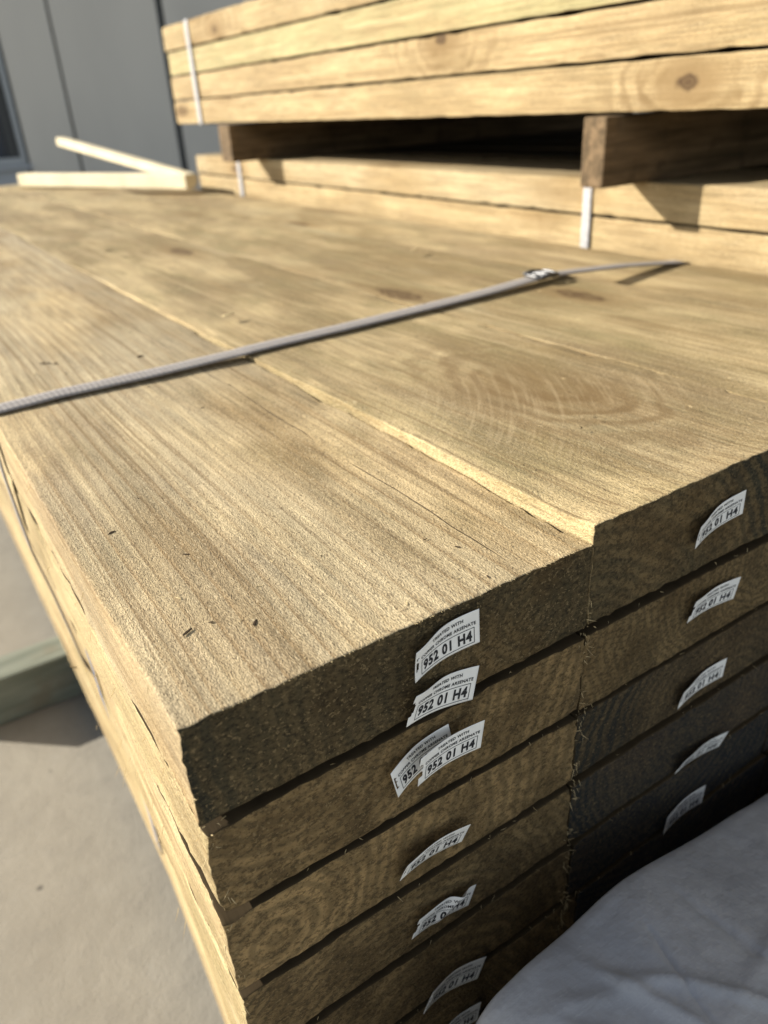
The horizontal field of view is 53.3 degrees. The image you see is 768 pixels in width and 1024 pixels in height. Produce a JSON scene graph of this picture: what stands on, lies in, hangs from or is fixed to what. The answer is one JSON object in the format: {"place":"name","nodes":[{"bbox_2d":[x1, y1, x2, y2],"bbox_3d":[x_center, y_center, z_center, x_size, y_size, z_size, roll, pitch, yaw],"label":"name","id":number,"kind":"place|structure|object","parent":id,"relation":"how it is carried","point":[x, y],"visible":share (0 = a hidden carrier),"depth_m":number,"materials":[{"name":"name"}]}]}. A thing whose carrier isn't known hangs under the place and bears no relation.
{"place":"outdoors","nodes":[
{"label":"outdoors","id":0,"kind":"place"},
{"bbox_2d":[0,0,251,189],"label":"shed building","id":1,"kind":"structure","parent":0,"point":[95,72],"depth_m":7.04,"materials":[{"name":"grey metal"}]},
{"bbox_2d":[0,55,32,170],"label":"window","id":2,"kind":"structure","parent":1,"relation":"in","point":[5,160],"depth_m":6.87,"materials":[{"name":"grey"}]},
{"bbox_2d":[0,111,651,1023],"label":"ground","id":3,"kind":"structure","parent":0,"point":[92,927],"depth_m":0.96,"materials":[{"name":"concrete"}]},
{"bbox_2d":[0,636,83,725],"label":"timber bearer","id":4,"kind":"object","parent":3,"relation":"on","point":[38,676],"depth_m":1.24,"materials":[{"name":"beige wood"}]},
{"bbox_2d":[0,505,227,1023],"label":"timber sleeper","id":5,"kind":"object","parent":3,"relation":"on","point":[119,761],"visible":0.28,"depth_m":1.00,"materials":[{"name":"brown wood"}]},
{"bbox_2d":[0,498,231,1023],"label":"timber sleeper","id":6,"kind":"object","parent":5,"relation":"on","point":[101,713],"visible":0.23,"depth_m":0.96,"materials":[{"name":"brown wood"}]},
{"bbox_2d":[0,490,235,1023],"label":"timber sleeper","id":7,"kind":"object","parent":6,"relation":"on","point":[94,686],"visible":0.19,"depth_m":1.00,"materials":[{"name":"brown wood"}]},
{"bbox_2d":[0,480,238,1023],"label":"timber sleeper","id":8,"kind":"object","parent":7,"relation":"on","point":[10,505],"visible":0.13,"depth_m":1.07,"materials":[{"name":"brown wood"}]},
{"bbox_2d":[2,483,485,1023],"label":"timber sleeper","id":9,"kind":"object","parent":8,"relation":"on","point":[470,1015],"visible":0.12,"depth_m":0.46,"materials":[{"name":"brown wood"}]},
{"bbox_2d":[394,892,575,1023],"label":"timber sleeper","id":10,"kind":"object","parent":9,"relation":"on","point":[485,979],"visible":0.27,"depth_m":0.46,"materials":[{"name":"brown wood"}]},
{"bbox_2d":[185,844,570,1023],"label":"timber sleeper","id":11,"kind":"object","parent":10,"relation":"on","point":[396,990],"visible":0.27,"depth_m":0.42,"materials":[{"name":"brown wood"}]},
{"bbox_2d":[0,478,569,1023],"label":"timber sleeper","id":12,"kind":"object","parent":11,"relation":"on","point":[308,984],"visible":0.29,"depth_m":0.38,"materials":[{"name":"brown wood"}]},
{"bbox_2d":[81,639,576,990],"bbox_3d":[-0.741,-0.379,1.406,0.214,0.099,2.812,-20,32,-28],"label":"timber sleeper","id":13,"kind":"object","parent":12,"relation":"on","point":[277,925],"visible":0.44,"depth_m":0.35,"materials":[{"name":"brown wood"}]},
{"bbox_2d":[0,461,584,911],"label":"timber sleeper","id":14,"kind":"object","parent":13,"relation":"on","point":[276,835],"visible":0.35,"depth_m":0.33,"materials":[{"name":"brown wood"}]},
{"bbox_2d":[0,227,592,826],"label":"timber sleeper","id":15,"kind":"object","parent":14,"relation":"on","point":[246,475],"visible":0.99,"depth_m":0.37,"materials":[{"name":"brown wood"}]},
{"bbox_2d":[4,247,647,635],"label":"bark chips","id":16,"kind":"object","parent":15,"relation":"on","point":[202,407],"visible":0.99,"depth_m":0.39,"materials":[{"name":"brown wood"}]},
{"bbox_2d":[11,246,750,658],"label":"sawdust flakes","id":17,"kind":"object","parent":15,"relation":"on","point":[381,312],"visible":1,"depth_m":0.63,"materials":[{"name":"brown wood"}]},
{"bbox_2d":[0,471,762,1023],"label":"wood fibres","id":18,"kind":"object","parent":14,"relation":"attached to","point":[362,839],"visible":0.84,"depth_m":0.40,"materials":[{"name":"beige wood"}]},
{"bbox_3d":[-0.536,-0.057,1.723,0.223,0.052,2.800,-20,32,-28],"label":"timber sleeper","id":19,"kind":"object","parent":3,"relation":"on","visible":0},
{"bbox_3d":[-0.539,-0.103,1.698,0.223,0.052,2.800,-20,32,-28],"label":"timber sleeper","id":20,"kind":"object","parent":19,"relation":"on","visible":0},
{"bbox_3d":[-0.542,-0.149,1.673,0.223,0.052,2.800,-20,32,-28],"label":"timber sleeper","id":21,"kind":"object","parent":20,"relation":"on","visible":0},
{"bbox_3d":[-0.545,-0.196,1.648,0.223,0.052,2.800,-20,32,-28],"label":"timber sleeper","id":22,"kind":"object","parent":21,"relation":"on","visible":0},
{"bbox_3d":[-0.547,-0.242,1.623,0.224,0.053,2.801,-20,32,-28],"label":"timber sleeper","id":23,"kind":"object","parent":22,"relation":"on","visible":0},
{"bbox_2d":[573,753,766,922],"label":"timber sleeper","id":24,"kind":"object","parent":23,"relation":"on","point":[737,791],"visible":0.08,"depth_m":0.54,"materials":[{"name":"brown wood"}]},
{"bbox_2d":[565,706,767,894],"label":"timber sleeper","id":25,"kind":"object","parent":24,"relation":"on","point":[670,799],"visible":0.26,"depth_m":0.51,"materials":[{"name":"brown wood"}]},
{"bbox_2d":[565,654,767,840],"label":"timber sleeper","id":26,"kind":"object","parent":25,"relation":"on","point":[662,749],"visible":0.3,"depth_m":0.48,"materials":[{"name":"brown wood"}]},
{"bbox_2d":[570,601,767,776],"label":"timber sleeper","id":27,"kind":"object","parent":26,"relation":"on","point":[622,715],"visible":0.21,"depth_m":0.45,"materials":[{"name":"brown wood"}]},
{"bbox_2d":[575,533,767,709],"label":"timber sleeper","id":28,"kind":"object","parent":27,"relation":"on","point":[634,639],"visible":0.19,"depth_m":0.42,"materials":[{"name":"brown wood"}]},
{"bbox_2d":[0,186,767,623],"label":"timber sleeper","id":29,"kind":"object","parent":28,"relation":"on","point":[644,482],"visible":0.81,"depth_m":0.50,"materials":[{"name":"brown wood"}]},
{"bbox_3d":[-0.366,-0.118,1.817,0.226,0.052,2.800,-20,32,-28],"label":"timber sleeper","id":30,"kind":"object","parent":3,"relation":"on","visible":0},
{"bbox_3d":[-0.369,-0.164,1.792,0.226,0.052,2.800,-20,32,-28],"label":"timber sleeper","id":31,"kind":"object","parent":30,"relation":"on","visible":0},
{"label":"timber sleeper","id":32,"kind":"object","parent":31,"relation":"on","visible":0},
{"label":"timber sleeper","id":33,"kind":"object","parent":32,"relation":"on","visible":0},
{"bbox_2d":[752,789,767,802],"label":"timber sleeper","id":34,"kind":"object","parent":33,"relation":"on","point":[765,792],"depth_m":0.61,"materials":[{"name":"brown wood"}]},
{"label":"timber sleeper","id":35,"kind":"object","parent":34,"relation":"on","visible":0},
{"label":"timber sleeper","id":36,"kind":"object","parent":35,"relation":"on","visible":0},
{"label":"timber sleeper","id":37,"kind":"object","parent":36,"relation":"on","visible":0},
{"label":"timber sleeper","id":38,"kind":"object","parent":37,"relation":"on","visible":0},
{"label":"timber sleeper","id":39,"kind":"object","parent":38,"relation":"on","visible":0},
{"bbox_2d":[4,184,767,402],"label":"timber sleeper","id":40,"kind":"object","parent":39,"relation":"on","point":[714,344],"visible":0.63,"depth_m":0.78,"materials":[{"name":"brown wood"}]},
{"bbox_2d":[17,173,196,188],"bbox_3d":[-0.829,-0.970,2.238,0.736,0.037,0.042,15,33,29],"label":"pale plank","id":41,"kind":"object","parent":40,"relation":"on","point":[148,180],"visible":1,"depth_m":2.19,"materials":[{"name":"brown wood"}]},
{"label":"timber sleeper","id":42,"kind":"object","parent":3,"relation":"on","visible":0},
{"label":"timber sleeper","id":43,"kind":"object","parent":42,"relation":"on","visible":0},
{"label":"timber sleeper","id":44,"kind":"object","parent":43,"relation":"on","visible":0},
{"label":"timber sleeper","id":45,"kind":"object","parent":44,"relation":"on","visible":0},
{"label":"timber sleeper","id":46,"kind":"object","parent":45,"relation":"on","visible":0},
{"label":"timber sleeper","id":47,"kind":"object","parent":46,"relation":"on","visible":0},
{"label":"timber sleeper","id":48,"kind":"object","parent":47,"relation":"on","visible":0},
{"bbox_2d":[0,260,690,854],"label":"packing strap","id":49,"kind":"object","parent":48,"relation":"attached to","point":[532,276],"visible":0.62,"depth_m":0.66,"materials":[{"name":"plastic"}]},
{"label":"timber sleeper","id":50,"kind":"object","parent":48,"relation":"on","visible":0},
{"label":"timber sleeper","id":51,"kind":"object","parent":50,"relation":"on","visible":0},
{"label":"timber sleeper","id":52,"kind":"object","parent":51,"relation":"on","visible":0},
{"bbox_2d":[109,188,767,309],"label":"timber sleeper","id":53,"kind":"object","parent":52,"relation":"on","point":[716,284],"visible":0.36,"depth_m":1.10,"materials":[{"name":"brown wood"}]},
{"bbox_2d":[56,137,197,182],"bbox_3d":[-0.794,-1.066,2.307,0.755,0.025,0.032,30,42,34],"label":"pale plank","id":54,"kind":"object","parent":53,"relation":"on","point":[119,157],"visible":0.84,"depth_m":2.29,"materials":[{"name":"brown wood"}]},
{"bbox_3d":[0.503,0.464,0.351,0.992,0.499,0.777,-20,32,-28],"label":"wrapped bundle","id":55,"kind":"object","parent":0,"visible":0},
{"bbox_2d":[476,793,767,1023],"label":"plastic sheet","id":56,"kind":"object","parent":55,"relation":"on","point":[678,935],"visible":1,"depth_m":0.36,"materials":[{"name":"grey plastic"}]},
{"bbox_3d":[0.223,-0.081,1.686,0.200,0.047,2.410,-20,32,-28],"label":"timber board","id":57,"kind":"object","parent":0,"visible":0},
{"bbox_3d":[0.221,-0.125,1.663,0.200,0.047,2.410,-20,32,-28],"label":"timber board","id":58,"kind":"object","parent":57,"relation":"on","visible":0},
{"bbox_3d":[0.218,-0.169,1.638,0.200,0.047,2.410,-20,32,-28],"label":"timber board","id":59,"kind":"object","parent":58,"relation":"on","visible":0},
{"bbox_3d":[0.216,-0.213,1.615,0.200,0.047,2.410,-20,32,-28],"label":"timber board","id":60,"kind":"object","parent":59,"relation":"on","visible":0},
{"bbox_3d":[0.212,-0.257,1.591,0.200,0.047,2.410,-20,32,-28],"label":"timber board","id":61,"kind":"object","parent":60,"relation":"on","visible":0},
{"bbox_3d":[0.211,-0.302,1.568,0.200,0.048,2.410,-20,32,-28],"label":"timber board","id":62,"kind":"object","parent":61,"relation":"on","visible":0},
{"bbox_3d":[0.207,-0.345,1.543,0.200,0.047,2.410,-20,32,-28],"label":"timber board","id":63,"kind":"object","parent":62,"relation":"on","visible":0},
{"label":"timber board","id":64,"kind":"object","parent":63,"relation":"on","visible":0},
{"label":"timber board","id":65,"kind":"object","parent":64,"relation":"on","visible":0},
{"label":"timber board","id":66,"kind":"object","parent":65,"relation":"on","visible":0},
{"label":"timber board","id":67,"kind":"object","parent":66,"relation":"on","visible":0},
{"bbox_2d":[199,173,767,275],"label":"timber board","id":68,"kind":"object","parent":67,"relation":"on","point":[737,250],"visible":0.57,"depth_m":1.20,"materials":[{"name":"brown wood"}]},
{"bbox_2d":[196,153,767,232],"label":"timber board","id":69,"kind":"object","parent":68,"relation":"on","point":[736,199],"visible":0.86,"depth_m":1.22,"materials":[{"name":"brown wood"}]},
{"bbox_2d":[236,162,243,196],"bbox_3d":[-0.307,-0.705,2.183,0.152,0.574,0.019,-20,32,-28],"label":"packing strap","id":70,"kind":"object","parent":69,"relation":"attached to","point":[240,179],"visible":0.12,"depth_m":2.04,"materials":[{"name":"white plastic"}]},
{"bbox_2d":[218,112,633,161],"bbox_3d":[0.203,-1.096,2.166,1.402,0.081,0.065,-20,32,-28],"label":"timber bearer","id":71,"kind":"object","parent":69,"relation":"on","point":[242,142],"visible":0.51,"depth_m":2.00,"materials":[{"name":"brown wood"}]},
{"bbox_2d":[580,187,592,248],"bbox_3d":[0.369,-0.246,1.258,0.152,0.574,0.016,-20,32,-28],"label":"packing strap","id":72,"kind":"object","parent":69,"relation":"attached to","point":[586,216],"visible":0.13,"depth_m":1.11,"materials":[{"name":"white plastic"}]},
{"bbox_2d":[580,108,767,188],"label":"timber bearer","id":73,"kind":"object","parent":69,"relation":"on","point":[626,149],"visible":1,"depth_m":1.00,"materials":[{"name":"brown wood"}]},
{"bbox_2d":[175,49,767,123],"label":"timber board","id":74,"kind":"object","parent":73,"relation":"on","point":[737,80],"visible":1,"depth_m":1.04,"materials":[{"name":"brown wood"}]},
{"bbox_2d":[171,0,767,99],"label":"timber board","id":75,"kind":"object","parent":74,"relation":"on","point":[656,29],"visible":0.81,"depth_m":1.03,"materials":[{"name":"brown wood"}]},
{"bbox_2d":[168,0,654,75],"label":"timber board","id":76,"kind":"object","parent":75,"relation":"on","point":[394,21],"visible":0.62,"depth_m":1.29,"materials":[{"name":"brown wood"}]},
{"bbox_2d":[162,0,391,51],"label":"timber board","id":77,"kind":"object","parent":76,"relation":"on","point":[248,17],"visible":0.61,"depth_m":1.62,"materials":[{"name":"brown wood"}]},
{"bbox_2d":[184,18,243,124],"bbox_3d":[-0.391,-1.138,1.981,0.219,0.234,0.024,-20,32,-28],"label":"packing strap","id":78,"kind":"object","parent":77,"relation":"attached to","point":[192,71],"visible":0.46,"depth_m":1.93,"materials":[{"name":"white plastic"}]},
{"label":"timber board","id":79,"kind":"object","parent":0,"visible":0},
{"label":"timber board","id":80,"kind":"object","parent":79,"relation":"on","visible":0},
{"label":"timber board","id":81,"kind":"object","parent":80,"relation":"on","visible":0},
{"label":"timber board","id":82,"kind":"object","parent":81,"relation":"on","visible":0},
{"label":"timber board","id":83,"kind":"object","parent":82,"relation":"on","visible":0},
{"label":"timber board","id":84,"kind":"object","parent":83,"relation":"on","visible":0},
{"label":"timber board","id":85,"kind":"object","parent":84,"relation":"on","visible":0},
{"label":"timber board","id":86,"kind":"object","parent":85,"relation":"on","visible":0},
{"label":"timber board","id":87,"kind":"object","parent":86,"relation":"on","visible":0},
{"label":"timber board","id":88,"kind":"object","parent":87,"relation":"on","visible":0},
{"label":"timber board","id":89,"kind":"object","parent":88,"relation":"on","visible":0},
{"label":"timber board","id":90,"kind":"object","parent":89,"relation":"on","visible":0},
{"bbox_2d":[338,147,767,168],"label":"timber board","id":91,"kind":"object","parent":90,"relation":"on","point":[545,155],"visible":0.11,"depth_m":1.66,"materials":[{"name":"brown wood"}]},
{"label":"timber board","id":92,"kind":"object","parent":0,"visible":0},
{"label":"timber board","id":93,"kind":"object","parent":92,"relation":"on","visible":0},
{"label":"timber board","id":94,"kind":"object","parent":93,"relation":"on","visible":0},
{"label":"timber board","id":95,"kind":"object","parent":94,"relation":"on","visible":0},
{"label":"timber board","id":96,"kind":"object","parent":95,"relation":"on","visible":0},
{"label":"timber board","id":97,"kind":"object","parent":96,"relation":"on","visible":0},
{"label":"timber board","id":98,"kind":"object","parent":97,"relation":"on","visible":0},
{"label":"timber board","id":99,"kind":"object","parent":98,"relation":"on","visible":0},
{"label":"timber board","id":100,"kind":"object","parent":99,"relation":"on","visible":0},
{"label":"timber board","id":101,"kind":"object","parent":100,"relation":"on","visible":0},
{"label":"timber board","id":102,"kind":"object","parent":101,"relation":"on","visible":0},
{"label":"timber board","id":103,"kind":"object","parent":102,"relation":"on","visible":0},
{"bbox_2d":[517,131,583,135],"bbox_3d":[0.866,-0.851,1.775,0.200,0.048,2.410,-20,32,-28],"label":"timber board","id":104,"kind":"object","parent":103,"relation":"on","point":[570,133],"depth_m":2.23,"materials":[{"name":"brown wood"}]}
]}

